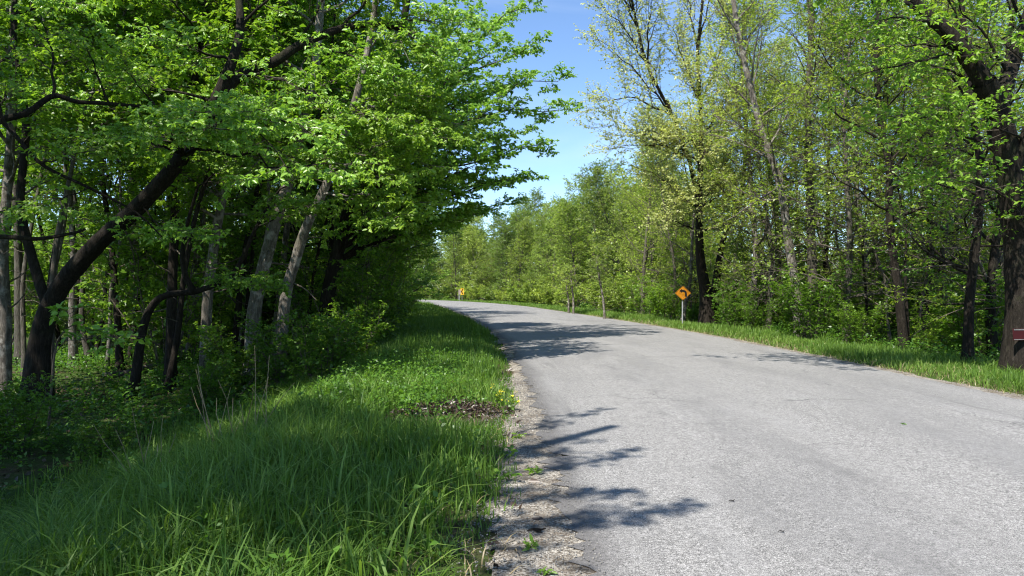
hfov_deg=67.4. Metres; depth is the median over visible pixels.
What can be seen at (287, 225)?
woodland tree
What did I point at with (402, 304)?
bush
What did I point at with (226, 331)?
bush
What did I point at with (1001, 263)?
spring tree
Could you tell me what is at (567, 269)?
young tree
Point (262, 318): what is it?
bush
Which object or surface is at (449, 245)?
distant tree
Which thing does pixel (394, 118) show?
curved tree
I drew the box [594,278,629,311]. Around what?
hedge shrub
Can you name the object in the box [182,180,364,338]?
understorey sapling
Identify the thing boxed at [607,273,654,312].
hedge shrub
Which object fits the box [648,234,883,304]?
woods
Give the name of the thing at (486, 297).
hedge shrub
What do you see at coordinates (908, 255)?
understorey sapling
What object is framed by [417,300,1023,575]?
road
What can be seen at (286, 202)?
arching tree
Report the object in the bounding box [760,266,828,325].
shrub
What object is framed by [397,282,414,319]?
bush
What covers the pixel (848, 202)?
spring tree
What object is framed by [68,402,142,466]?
bush
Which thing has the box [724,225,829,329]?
understorey sapling
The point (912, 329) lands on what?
shrub
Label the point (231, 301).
understorey sapling
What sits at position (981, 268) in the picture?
tree
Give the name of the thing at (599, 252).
young tree
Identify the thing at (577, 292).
hedge shrub
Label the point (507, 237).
distant tree
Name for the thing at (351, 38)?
tree
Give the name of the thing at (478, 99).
overhanging tree
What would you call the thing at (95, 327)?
sapling
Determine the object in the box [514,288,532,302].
hedge shrub
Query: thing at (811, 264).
straight tree
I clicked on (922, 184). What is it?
spring tree
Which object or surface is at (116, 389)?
ground cover
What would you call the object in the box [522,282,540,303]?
hedge shrub
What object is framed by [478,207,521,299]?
distant tree
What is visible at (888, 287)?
shrub
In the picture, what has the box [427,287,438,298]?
hedge shrub
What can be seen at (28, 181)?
woodland tree
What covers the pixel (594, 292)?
hedge shrub
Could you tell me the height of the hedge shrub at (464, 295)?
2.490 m
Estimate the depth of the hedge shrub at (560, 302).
65.26 m
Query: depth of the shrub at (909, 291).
25.80 m
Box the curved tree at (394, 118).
[268,0,497,390]
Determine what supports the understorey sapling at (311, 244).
on the ground at (6, 464)
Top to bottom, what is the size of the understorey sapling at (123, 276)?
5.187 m
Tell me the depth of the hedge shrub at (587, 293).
59.28 m
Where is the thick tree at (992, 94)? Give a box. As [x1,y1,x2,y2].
[792,0,1023,374]
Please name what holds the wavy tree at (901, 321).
on the ground at (6, 464)
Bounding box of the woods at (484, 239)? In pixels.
[412,172,898,302]
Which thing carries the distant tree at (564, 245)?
on the ground at (6, 464)
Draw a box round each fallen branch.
[60,374,100,406]
[102,358,163,377]
[196,373,274,400]
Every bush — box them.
[0,370,65,453]
[12,292,68,333]
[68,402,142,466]
[169,351,236,413]
[182,298,233,341]
[188,319,277,393]
[219,294,273,344]
[233,309,335,386]
[273,289,319,355]
[273,305,368,381]
[296,290,360,313]
[310,297,394,362]
[334,278,405,347]
[358,286,415,333]
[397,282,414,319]
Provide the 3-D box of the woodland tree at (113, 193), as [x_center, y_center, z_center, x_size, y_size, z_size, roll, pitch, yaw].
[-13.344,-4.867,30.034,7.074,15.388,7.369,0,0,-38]
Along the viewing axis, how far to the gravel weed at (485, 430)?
8.26 m
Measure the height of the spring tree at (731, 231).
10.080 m
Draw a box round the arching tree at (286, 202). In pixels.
[124,132,349,398]
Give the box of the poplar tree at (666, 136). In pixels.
[567,0,797,323]
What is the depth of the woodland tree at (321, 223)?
27.11 m
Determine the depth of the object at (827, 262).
32.22 m
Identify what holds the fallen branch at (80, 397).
on the ground at (6, 464)
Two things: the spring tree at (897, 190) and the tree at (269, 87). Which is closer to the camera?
the tree at (269, 87)
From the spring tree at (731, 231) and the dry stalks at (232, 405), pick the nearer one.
the dry stalks at (232, 405)
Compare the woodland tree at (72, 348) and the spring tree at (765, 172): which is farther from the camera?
the spring tree at (765, 172)
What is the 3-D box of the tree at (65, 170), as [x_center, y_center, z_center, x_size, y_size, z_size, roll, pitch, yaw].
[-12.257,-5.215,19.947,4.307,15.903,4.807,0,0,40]
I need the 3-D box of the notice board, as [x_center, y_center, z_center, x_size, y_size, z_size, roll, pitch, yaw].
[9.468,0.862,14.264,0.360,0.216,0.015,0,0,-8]
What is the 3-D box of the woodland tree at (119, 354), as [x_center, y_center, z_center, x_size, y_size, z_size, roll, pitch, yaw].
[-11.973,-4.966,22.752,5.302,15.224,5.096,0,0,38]
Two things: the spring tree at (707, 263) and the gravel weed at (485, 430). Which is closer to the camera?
the gravel weed at (485, 430)
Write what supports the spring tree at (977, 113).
on the ground at (6, 464)
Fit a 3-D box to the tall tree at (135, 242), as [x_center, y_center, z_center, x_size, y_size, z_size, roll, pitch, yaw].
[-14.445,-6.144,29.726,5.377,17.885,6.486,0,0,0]
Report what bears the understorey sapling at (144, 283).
on the ground at (6, 464)
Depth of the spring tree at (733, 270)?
45.72 m
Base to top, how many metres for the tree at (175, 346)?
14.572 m
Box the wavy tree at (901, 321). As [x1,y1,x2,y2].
[771,0,982,350]
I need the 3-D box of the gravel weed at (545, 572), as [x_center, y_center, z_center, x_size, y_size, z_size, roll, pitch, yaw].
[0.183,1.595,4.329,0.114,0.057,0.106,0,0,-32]
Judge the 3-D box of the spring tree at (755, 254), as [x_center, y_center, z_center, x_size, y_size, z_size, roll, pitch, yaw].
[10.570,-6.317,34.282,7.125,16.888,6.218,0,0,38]
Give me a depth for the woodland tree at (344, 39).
34.35 m
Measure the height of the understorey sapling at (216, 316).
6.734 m
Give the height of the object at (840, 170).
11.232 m
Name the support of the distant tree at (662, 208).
on the ground at (6, 464)
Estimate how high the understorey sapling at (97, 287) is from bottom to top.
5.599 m
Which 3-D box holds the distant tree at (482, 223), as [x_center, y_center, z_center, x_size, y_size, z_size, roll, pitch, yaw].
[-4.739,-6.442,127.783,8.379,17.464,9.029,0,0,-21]
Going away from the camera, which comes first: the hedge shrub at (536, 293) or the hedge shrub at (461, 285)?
the hedge shrub at (536, 293)
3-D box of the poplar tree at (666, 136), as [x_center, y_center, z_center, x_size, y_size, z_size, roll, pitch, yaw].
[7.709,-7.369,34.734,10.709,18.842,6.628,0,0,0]
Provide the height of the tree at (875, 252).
11.600 m
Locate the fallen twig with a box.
[527,528,545,532]
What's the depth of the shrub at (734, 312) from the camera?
31.16 m
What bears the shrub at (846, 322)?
on the ground at (6, 464)
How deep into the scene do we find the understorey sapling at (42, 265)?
28.45 m
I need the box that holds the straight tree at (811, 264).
[737,0,887,335]
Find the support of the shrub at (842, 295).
on the ground at (6, 464)
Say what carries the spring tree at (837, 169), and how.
on the ground at (6, 464)
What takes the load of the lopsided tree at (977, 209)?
on the ground at (6, 464)
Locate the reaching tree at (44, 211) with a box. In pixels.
[0,0,173,240]
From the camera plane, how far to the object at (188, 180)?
25.29 m
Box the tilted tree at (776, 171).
[679,0,843,337]
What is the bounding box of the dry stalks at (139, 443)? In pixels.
[93,409,175,470]
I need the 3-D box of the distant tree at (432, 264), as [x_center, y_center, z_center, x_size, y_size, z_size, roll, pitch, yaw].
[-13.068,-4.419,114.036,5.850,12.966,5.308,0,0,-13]
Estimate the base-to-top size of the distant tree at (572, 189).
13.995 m
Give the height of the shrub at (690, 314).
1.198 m
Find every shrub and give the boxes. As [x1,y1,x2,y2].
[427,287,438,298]
[436,285,454,298]
[452,282,469,299]
[457,283,476,299]
[462,280,485,299]
[477,287,491,300]
[492,283,507,300]
[493,286,510,300]
[502,279,529,302]
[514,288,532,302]
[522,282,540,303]
[529,276,561,303]
[537,281,553,304]
[539,283,560,304]
[554,286,575,305]
[555,282,583,307]
[583,275,621,310]
[583,285,608,308]
[591,282,626,311]
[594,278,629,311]
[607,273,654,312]
[616,272,670,314]
[638,274,692,317]
[680,303,698,321]
[706,273,767,326]
[732,293,781,328]
[736,278,786,325]
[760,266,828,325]
[762,259,861,339]
[800,266,860,334]
[817,265,889,326]
[826,295,893,344]
[842,268,918,337]
[852,260,958,331]
[893,305,944,349]
[902,263,964,332]
[907,260,1004,321]
[922,293,985,356]
[924,268,1004,356]
[961,280,1004,318]
[977,264,1004,319]
[982,286,1004,348]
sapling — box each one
[9,192,165,352]
[9,224,89,341]
[9,226,124,349]
[10,249,61,339]
[36,222,128,332]
[41,224,103,314]
[45,301,151,437]
[50,112,280,371]
[50,230,128,308]
[61,229,148,340]
[75,211,214,352]
[82,160,282,361]
[93,255,192,347]
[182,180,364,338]
[203,258,274,329]
[226,202,381,316]
[228,183,414,351]
[237,229,349,323]
[278,224,405,322]
[304,209,438,353]
[366,254,419,318]
[405,254,436,313]
[704,225,768,314]
[722,235,833,309]
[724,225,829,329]
[798,187,926,327]
[822,230,899,300]
[867,167,1001,312]
[921,251,1003,297]
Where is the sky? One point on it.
(561, 17)
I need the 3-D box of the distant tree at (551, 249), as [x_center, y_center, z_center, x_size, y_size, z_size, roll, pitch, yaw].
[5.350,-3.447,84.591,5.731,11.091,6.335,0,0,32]
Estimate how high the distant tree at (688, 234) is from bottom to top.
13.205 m
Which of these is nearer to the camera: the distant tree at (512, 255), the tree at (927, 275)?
the tree at (927, 275)
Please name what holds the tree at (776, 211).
on the ground at (6, 464)
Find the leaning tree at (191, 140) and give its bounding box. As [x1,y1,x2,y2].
[0,0,489,403]
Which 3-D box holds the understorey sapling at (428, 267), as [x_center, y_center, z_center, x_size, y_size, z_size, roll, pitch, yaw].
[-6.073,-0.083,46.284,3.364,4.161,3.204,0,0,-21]
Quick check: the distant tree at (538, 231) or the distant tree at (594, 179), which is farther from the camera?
the distant tree at (538, 231)
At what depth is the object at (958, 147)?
26.87 m
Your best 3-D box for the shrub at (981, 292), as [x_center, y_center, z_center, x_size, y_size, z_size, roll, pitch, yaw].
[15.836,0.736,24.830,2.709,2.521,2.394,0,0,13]
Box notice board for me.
[1013,329,1023,339]
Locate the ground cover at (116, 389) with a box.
[0,301,1000,575]
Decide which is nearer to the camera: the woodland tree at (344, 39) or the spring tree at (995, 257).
the spring tree at (995, 257)
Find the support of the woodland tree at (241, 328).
on the ground at (6, 464)
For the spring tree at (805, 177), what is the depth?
57.15 m
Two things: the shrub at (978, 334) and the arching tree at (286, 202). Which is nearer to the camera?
the arching tree at (286, 202)
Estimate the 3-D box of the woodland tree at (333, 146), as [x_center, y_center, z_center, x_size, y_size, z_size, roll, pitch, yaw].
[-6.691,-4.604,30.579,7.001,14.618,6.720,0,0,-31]
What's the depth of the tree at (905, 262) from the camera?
21.44 m
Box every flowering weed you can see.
[491,383,502,404]
[498,393,521,410]
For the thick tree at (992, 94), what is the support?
on the ground at (6, 464)
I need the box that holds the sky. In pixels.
[0,0,1023,286]
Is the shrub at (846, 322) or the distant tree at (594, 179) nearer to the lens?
the shrub at (846, 322)
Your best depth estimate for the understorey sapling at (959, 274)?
26.45 m
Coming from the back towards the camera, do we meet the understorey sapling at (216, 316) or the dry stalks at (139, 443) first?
the understorey sapling at (216, 316)
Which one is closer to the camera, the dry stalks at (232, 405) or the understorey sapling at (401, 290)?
the dry stalks at (232, 405)
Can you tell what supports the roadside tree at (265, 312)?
on the ground at (6, 464)
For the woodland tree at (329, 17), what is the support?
on the ground at (6, 464)
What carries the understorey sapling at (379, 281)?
on the ground at (6, 464)
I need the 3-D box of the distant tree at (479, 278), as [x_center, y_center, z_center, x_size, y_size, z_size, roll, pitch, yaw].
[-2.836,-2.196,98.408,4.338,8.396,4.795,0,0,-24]
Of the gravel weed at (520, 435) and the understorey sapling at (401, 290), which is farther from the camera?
the understorey sapling at (401, 290)
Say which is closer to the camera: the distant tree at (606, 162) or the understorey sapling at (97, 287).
the understorey sapling at (97, 287)
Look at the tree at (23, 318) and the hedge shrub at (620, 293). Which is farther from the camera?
the hedge shrub at (620, 293)
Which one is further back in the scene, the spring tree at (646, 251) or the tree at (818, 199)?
the spring tree at (646, 251)
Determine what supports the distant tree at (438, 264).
on the ground at (6, 464)
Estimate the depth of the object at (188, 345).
24.61 m
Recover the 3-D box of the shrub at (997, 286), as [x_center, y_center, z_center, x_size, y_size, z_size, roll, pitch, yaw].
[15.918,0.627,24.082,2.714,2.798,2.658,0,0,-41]
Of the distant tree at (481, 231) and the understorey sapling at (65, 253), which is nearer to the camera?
the understorey sapling at (65, 253)
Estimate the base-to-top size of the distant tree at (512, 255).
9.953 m
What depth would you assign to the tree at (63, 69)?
18.52 m
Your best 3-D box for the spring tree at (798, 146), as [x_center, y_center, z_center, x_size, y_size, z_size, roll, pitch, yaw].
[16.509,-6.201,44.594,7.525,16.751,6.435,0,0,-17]
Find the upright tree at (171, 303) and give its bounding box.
[84,0,292,385]
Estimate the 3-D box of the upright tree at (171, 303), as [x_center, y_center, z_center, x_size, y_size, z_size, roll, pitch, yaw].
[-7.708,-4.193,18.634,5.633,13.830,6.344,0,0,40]
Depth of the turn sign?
32.94 m
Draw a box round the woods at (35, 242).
[9,164,318,324]
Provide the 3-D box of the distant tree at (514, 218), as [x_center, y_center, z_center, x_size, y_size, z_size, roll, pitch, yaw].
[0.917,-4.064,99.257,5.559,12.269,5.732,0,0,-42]
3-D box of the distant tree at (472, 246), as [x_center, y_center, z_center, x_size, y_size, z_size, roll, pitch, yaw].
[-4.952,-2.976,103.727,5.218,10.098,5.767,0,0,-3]
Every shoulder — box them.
[442,306,596,575]
[482,302,1023,399]
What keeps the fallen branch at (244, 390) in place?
on the ground at (6, 464)
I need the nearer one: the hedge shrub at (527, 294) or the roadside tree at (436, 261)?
the roadside tree at (436, 261)
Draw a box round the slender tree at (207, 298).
[116,0,345,374]
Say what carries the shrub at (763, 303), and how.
on the ground at (6, 464)
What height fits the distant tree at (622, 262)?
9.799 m
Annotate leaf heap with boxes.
[379,398,520,420]
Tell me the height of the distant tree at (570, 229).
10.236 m
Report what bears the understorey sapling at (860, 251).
on the ground at (6, 464)
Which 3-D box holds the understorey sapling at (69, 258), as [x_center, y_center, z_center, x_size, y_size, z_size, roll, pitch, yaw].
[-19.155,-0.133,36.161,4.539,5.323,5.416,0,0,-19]
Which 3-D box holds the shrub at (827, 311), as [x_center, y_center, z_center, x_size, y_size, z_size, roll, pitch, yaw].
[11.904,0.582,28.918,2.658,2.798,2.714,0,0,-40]
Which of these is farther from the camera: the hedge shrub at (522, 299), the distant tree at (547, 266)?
the hedge shrub at (522, 299)
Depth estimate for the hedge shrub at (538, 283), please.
72.96 m
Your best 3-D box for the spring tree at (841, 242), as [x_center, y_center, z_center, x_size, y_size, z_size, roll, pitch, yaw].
[14.853,-6.769,30.709,6.545,17.777,7.500,0,0,-43]
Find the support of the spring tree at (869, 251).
on the ground at (6, 464)
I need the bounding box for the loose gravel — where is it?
[408,376,605,575]
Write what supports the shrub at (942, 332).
on the ground at (6, 464)
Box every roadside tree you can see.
[212,8,457,323]
[267,112,400,324]
[312,83,485,313]
[317,190,450,300]
[383,207,444,277]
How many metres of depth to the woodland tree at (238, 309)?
23.12 m
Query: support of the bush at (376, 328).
on the ground at (6, 464)
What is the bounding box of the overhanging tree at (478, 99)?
[313,0,584,368]
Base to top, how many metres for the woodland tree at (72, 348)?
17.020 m
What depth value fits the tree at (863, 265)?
25.28 m
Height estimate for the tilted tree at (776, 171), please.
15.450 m
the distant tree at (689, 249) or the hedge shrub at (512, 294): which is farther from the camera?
the hedge shrub at (512, 294)
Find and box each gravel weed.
[466,425,495,437]
[485,468,521,481]
[496,445,517,457]
[511,431,526,438]
[522,534,538,550]
[524,465,542,473]
[535,566,557,575]
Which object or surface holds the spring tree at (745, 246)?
on the ground at (6, 464)
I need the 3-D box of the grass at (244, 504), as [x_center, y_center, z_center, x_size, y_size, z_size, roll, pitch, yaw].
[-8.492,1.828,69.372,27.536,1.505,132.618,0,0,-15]
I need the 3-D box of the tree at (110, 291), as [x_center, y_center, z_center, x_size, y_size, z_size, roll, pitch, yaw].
[-12.001,-3.827,22.387,3.885,12.852,3.481,0,0,-5]
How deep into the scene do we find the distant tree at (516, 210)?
104.66 m
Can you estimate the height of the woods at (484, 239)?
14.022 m
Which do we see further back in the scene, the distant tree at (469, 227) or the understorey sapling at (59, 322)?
the distant tree at (469, 227)
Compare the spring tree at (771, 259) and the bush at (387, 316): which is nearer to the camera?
the bush at (387, 316)
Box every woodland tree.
[0,0,170,365]
[0,2,136,364]
[0,17,185,361]
[0,20,95,203]
[0,61,97,349]
[15,0,216,370]
[40,18,188,344]
[99,20,208,347]
[112,94,226,330]
[170,0,347,362]
[188,18,316,352]
[192,0,385,353]
[245,7,361,242]
[265,0,406,347]
[276,20,432,302]
[313,39,410,311]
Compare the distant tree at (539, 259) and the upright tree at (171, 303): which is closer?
the upright tree at (171, 303)
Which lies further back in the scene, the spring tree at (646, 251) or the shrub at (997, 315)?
the spring tree at (646, 251)
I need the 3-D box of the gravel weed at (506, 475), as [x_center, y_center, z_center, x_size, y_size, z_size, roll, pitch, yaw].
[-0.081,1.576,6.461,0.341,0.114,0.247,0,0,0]
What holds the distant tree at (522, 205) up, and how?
on the ground at (6, 464)
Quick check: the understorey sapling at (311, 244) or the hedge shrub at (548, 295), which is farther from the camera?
the hedge shrub at (548, 295)
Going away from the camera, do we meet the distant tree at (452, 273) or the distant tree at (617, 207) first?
the distant tree at (617, 207)
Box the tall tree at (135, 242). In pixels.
[127,28,153,347]
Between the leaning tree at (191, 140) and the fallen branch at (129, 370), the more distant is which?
the fallen branch at (129, 370)
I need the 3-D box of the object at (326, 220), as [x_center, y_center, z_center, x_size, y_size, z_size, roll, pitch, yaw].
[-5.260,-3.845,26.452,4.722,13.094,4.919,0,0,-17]
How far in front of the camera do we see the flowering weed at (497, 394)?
10.70 m
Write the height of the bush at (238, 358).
1.891 m
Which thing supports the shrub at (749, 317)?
on the ground at (6, 464)
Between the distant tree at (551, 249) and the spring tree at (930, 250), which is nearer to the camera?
the spring tree at (930, 250)
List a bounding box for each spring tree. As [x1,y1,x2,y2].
[609,99,686,312]
[611,102,718,317]
[645,85,729,304]
[651,111,729,321]
[670,0,823,315]
[688,78,791,310]
[697,41,833,329]
[703,129,773,325]
[704,0,825,327]
[712,67,804,294]
[738,0,956,342]
[742,9,882,329]
[754,35,855,270]
[765,69,867,268]
[771,1,934,334]
[787,65,911,264]
[800,2,986,330]
[828,0,1002,336]
[844,47,984,322]
[859,0,1023,362]
[861,75,940,311]
[870,26,992,263]
[877,0,1023,342]
[882,0,1023,285]
[905,0,1017,263]
[908,0,1023,338]
[982,29,1023,259]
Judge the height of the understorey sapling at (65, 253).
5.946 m
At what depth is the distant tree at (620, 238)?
61.78 m
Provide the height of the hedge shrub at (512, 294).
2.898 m
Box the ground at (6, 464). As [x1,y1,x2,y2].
[0,292,1022,575]
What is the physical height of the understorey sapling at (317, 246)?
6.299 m
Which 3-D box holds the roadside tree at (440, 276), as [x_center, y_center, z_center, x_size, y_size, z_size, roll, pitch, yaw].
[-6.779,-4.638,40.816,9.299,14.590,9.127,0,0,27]
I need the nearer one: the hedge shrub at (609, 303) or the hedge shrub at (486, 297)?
the hedge shrub at (609, 303)
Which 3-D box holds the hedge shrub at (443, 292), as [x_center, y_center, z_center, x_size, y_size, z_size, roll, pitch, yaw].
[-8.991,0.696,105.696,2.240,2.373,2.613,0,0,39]
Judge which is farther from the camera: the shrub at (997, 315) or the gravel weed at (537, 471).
the shrub at (997, 315)
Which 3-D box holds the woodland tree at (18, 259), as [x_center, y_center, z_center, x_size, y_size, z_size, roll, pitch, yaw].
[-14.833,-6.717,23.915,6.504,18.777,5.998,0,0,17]
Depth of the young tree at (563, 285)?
48.91 m
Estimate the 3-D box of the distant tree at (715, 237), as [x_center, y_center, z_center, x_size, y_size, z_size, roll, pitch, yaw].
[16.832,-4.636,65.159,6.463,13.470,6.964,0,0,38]
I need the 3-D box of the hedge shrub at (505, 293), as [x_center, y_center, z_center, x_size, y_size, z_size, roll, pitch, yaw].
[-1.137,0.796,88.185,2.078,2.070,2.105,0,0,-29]
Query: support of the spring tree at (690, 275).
on the ground at (6, 464)
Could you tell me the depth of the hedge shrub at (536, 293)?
74.53 m
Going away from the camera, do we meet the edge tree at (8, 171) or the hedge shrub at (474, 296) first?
the edge tree at (8, 171)
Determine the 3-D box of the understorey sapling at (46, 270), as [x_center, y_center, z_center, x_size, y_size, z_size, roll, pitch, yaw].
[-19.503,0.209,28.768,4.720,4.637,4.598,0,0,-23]
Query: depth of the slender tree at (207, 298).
19.09 m
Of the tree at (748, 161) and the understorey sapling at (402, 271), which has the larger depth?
the tree at (748, 161)
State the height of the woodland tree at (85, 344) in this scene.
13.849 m
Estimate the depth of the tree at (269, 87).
20.94 m
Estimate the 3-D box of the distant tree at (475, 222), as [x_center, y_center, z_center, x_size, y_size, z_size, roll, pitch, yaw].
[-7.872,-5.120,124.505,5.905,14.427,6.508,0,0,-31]
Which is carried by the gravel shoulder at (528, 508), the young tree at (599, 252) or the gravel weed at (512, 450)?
the gravel weed at (512, 450)
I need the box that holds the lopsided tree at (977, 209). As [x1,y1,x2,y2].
[829,0,1023,366]
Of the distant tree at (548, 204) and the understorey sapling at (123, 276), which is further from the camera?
the distant tree at (548, 204)
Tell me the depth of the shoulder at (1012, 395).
15.22 m
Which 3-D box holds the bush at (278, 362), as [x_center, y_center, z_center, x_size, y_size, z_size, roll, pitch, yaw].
[-5.062,1.412,17.039,1.933,2.035,1.974,0,0,32]
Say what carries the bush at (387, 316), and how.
on the ground at (6, 464)
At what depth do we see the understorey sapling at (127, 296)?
29.44 m
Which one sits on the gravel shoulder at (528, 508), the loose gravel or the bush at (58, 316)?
the loose gravel
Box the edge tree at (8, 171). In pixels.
[0,0,228,396]
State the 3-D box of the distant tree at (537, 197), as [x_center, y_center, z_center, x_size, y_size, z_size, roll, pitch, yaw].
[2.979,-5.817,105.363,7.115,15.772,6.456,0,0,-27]
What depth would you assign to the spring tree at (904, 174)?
53.95 m
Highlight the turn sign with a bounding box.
[675,286,690,323]
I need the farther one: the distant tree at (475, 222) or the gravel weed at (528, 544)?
the distant tree at (475, 222)
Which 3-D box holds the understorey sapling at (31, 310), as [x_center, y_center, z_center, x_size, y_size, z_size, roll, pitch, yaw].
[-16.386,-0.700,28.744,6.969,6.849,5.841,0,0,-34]
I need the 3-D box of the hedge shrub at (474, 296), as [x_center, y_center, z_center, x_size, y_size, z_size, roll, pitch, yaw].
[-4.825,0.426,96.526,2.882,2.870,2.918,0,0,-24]
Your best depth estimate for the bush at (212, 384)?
14.42 m
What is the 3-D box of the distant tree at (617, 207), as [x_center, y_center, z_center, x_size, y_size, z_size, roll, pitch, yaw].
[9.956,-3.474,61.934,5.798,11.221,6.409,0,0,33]
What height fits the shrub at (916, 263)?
2.959 m
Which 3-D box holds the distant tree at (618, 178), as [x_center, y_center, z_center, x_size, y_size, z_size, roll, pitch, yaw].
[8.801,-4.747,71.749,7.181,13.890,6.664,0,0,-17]
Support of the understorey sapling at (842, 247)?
on the ground at (6, 464)
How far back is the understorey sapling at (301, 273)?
26.66 m
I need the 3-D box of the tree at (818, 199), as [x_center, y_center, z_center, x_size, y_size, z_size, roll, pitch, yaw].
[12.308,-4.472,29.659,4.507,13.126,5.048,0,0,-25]
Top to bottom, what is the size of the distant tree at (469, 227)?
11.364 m
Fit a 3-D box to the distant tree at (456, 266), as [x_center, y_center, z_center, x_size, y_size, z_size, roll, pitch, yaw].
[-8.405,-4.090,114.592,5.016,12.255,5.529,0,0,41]
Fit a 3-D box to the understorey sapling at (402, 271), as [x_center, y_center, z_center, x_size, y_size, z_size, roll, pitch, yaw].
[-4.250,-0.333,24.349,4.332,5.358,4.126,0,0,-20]
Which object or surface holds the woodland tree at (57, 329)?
on the ground at (6, 464)
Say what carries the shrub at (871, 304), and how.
on the ground at (6, 464)
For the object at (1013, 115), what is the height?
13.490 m
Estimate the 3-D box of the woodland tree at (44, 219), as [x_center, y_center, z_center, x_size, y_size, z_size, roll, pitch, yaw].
[-17.389,-4.974,33.391,7.369,15.388,7.074,0,0,-6]
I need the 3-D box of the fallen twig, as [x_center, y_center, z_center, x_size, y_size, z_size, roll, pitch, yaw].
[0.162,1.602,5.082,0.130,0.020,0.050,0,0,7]
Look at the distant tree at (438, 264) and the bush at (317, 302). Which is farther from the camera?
the distant tree at (438, 264)
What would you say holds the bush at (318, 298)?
on the ground at (6, 464)
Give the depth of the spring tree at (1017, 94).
37.51 m
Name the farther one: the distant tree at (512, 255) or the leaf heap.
the distant tree at (512, 255)
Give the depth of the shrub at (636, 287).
42.09 m
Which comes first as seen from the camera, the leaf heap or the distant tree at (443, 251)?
the leaf heap
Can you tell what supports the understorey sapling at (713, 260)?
on the ground at (6, 464)
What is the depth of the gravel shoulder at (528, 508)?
5.57 m
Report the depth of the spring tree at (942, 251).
24.47 m
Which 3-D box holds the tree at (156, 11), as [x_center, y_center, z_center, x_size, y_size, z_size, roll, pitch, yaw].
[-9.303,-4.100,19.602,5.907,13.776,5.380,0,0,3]
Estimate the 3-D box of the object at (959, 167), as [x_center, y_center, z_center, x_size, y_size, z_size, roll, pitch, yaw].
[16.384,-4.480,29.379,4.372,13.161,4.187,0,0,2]
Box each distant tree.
[411,230,441,298]
[425,241,454,297]
[432,223,470,298]
[434,210,457,282]
[437,207,474,298]
[440,230,473,298]
[456,231,492,298]
[457,215,483,278]
[462,224,501,300]
[464,199,498,298]
[470,221,496,299]
[473,240,503,300]
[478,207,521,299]
[485,218,525,300]
[495,205,531,300]
[495,209,534,290]
[501,216,538,300]
[505,196,547,263]
[513,186,550,300]
[519,198,560,302]
[519,206,555,302]
[526,211,566,301]
[529,205,574,304]
[534,207,577,274]
[547,191,599,307]
[550,211,597,304]
[557,172,607,294]
[567,157,631,299]
[571,162,647,297]
[577,166,636,286]
[589,181,651,301]
[605,179,658,295]
[606,184,676,310]
[613,138,694,309]
[629,160,684,303]
[647,194,716,307]
[656,125,733,310]
[682,162,733,301]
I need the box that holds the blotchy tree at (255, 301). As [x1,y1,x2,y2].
[223,0,397,384]
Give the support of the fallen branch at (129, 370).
on the ground at (6, 464)
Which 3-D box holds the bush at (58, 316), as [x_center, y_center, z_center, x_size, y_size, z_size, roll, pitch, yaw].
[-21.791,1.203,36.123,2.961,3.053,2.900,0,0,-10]
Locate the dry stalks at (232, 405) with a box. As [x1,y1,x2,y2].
[191,346,291,440]
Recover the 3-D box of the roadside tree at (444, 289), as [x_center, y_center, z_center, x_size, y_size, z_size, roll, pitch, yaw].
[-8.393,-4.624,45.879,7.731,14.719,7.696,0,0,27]
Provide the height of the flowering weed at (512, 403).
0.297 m
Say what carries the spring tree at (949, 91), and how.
on the ground at (6, 464)
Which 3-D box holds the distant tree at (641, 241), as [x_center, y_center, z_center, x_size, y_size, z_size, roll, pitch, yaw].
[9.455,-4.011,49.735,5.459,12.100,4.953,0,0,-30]
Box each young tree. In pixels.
[548,265,580,312]
[559,255,581,313]
[580,243,614,318]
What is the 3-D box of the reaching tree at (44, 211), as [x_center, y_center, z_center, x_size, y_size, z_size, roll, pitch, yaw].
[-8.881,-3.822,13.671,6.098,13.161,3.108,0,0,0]
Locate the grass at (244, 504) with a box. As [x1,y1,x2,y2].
[0,298,1023,575]

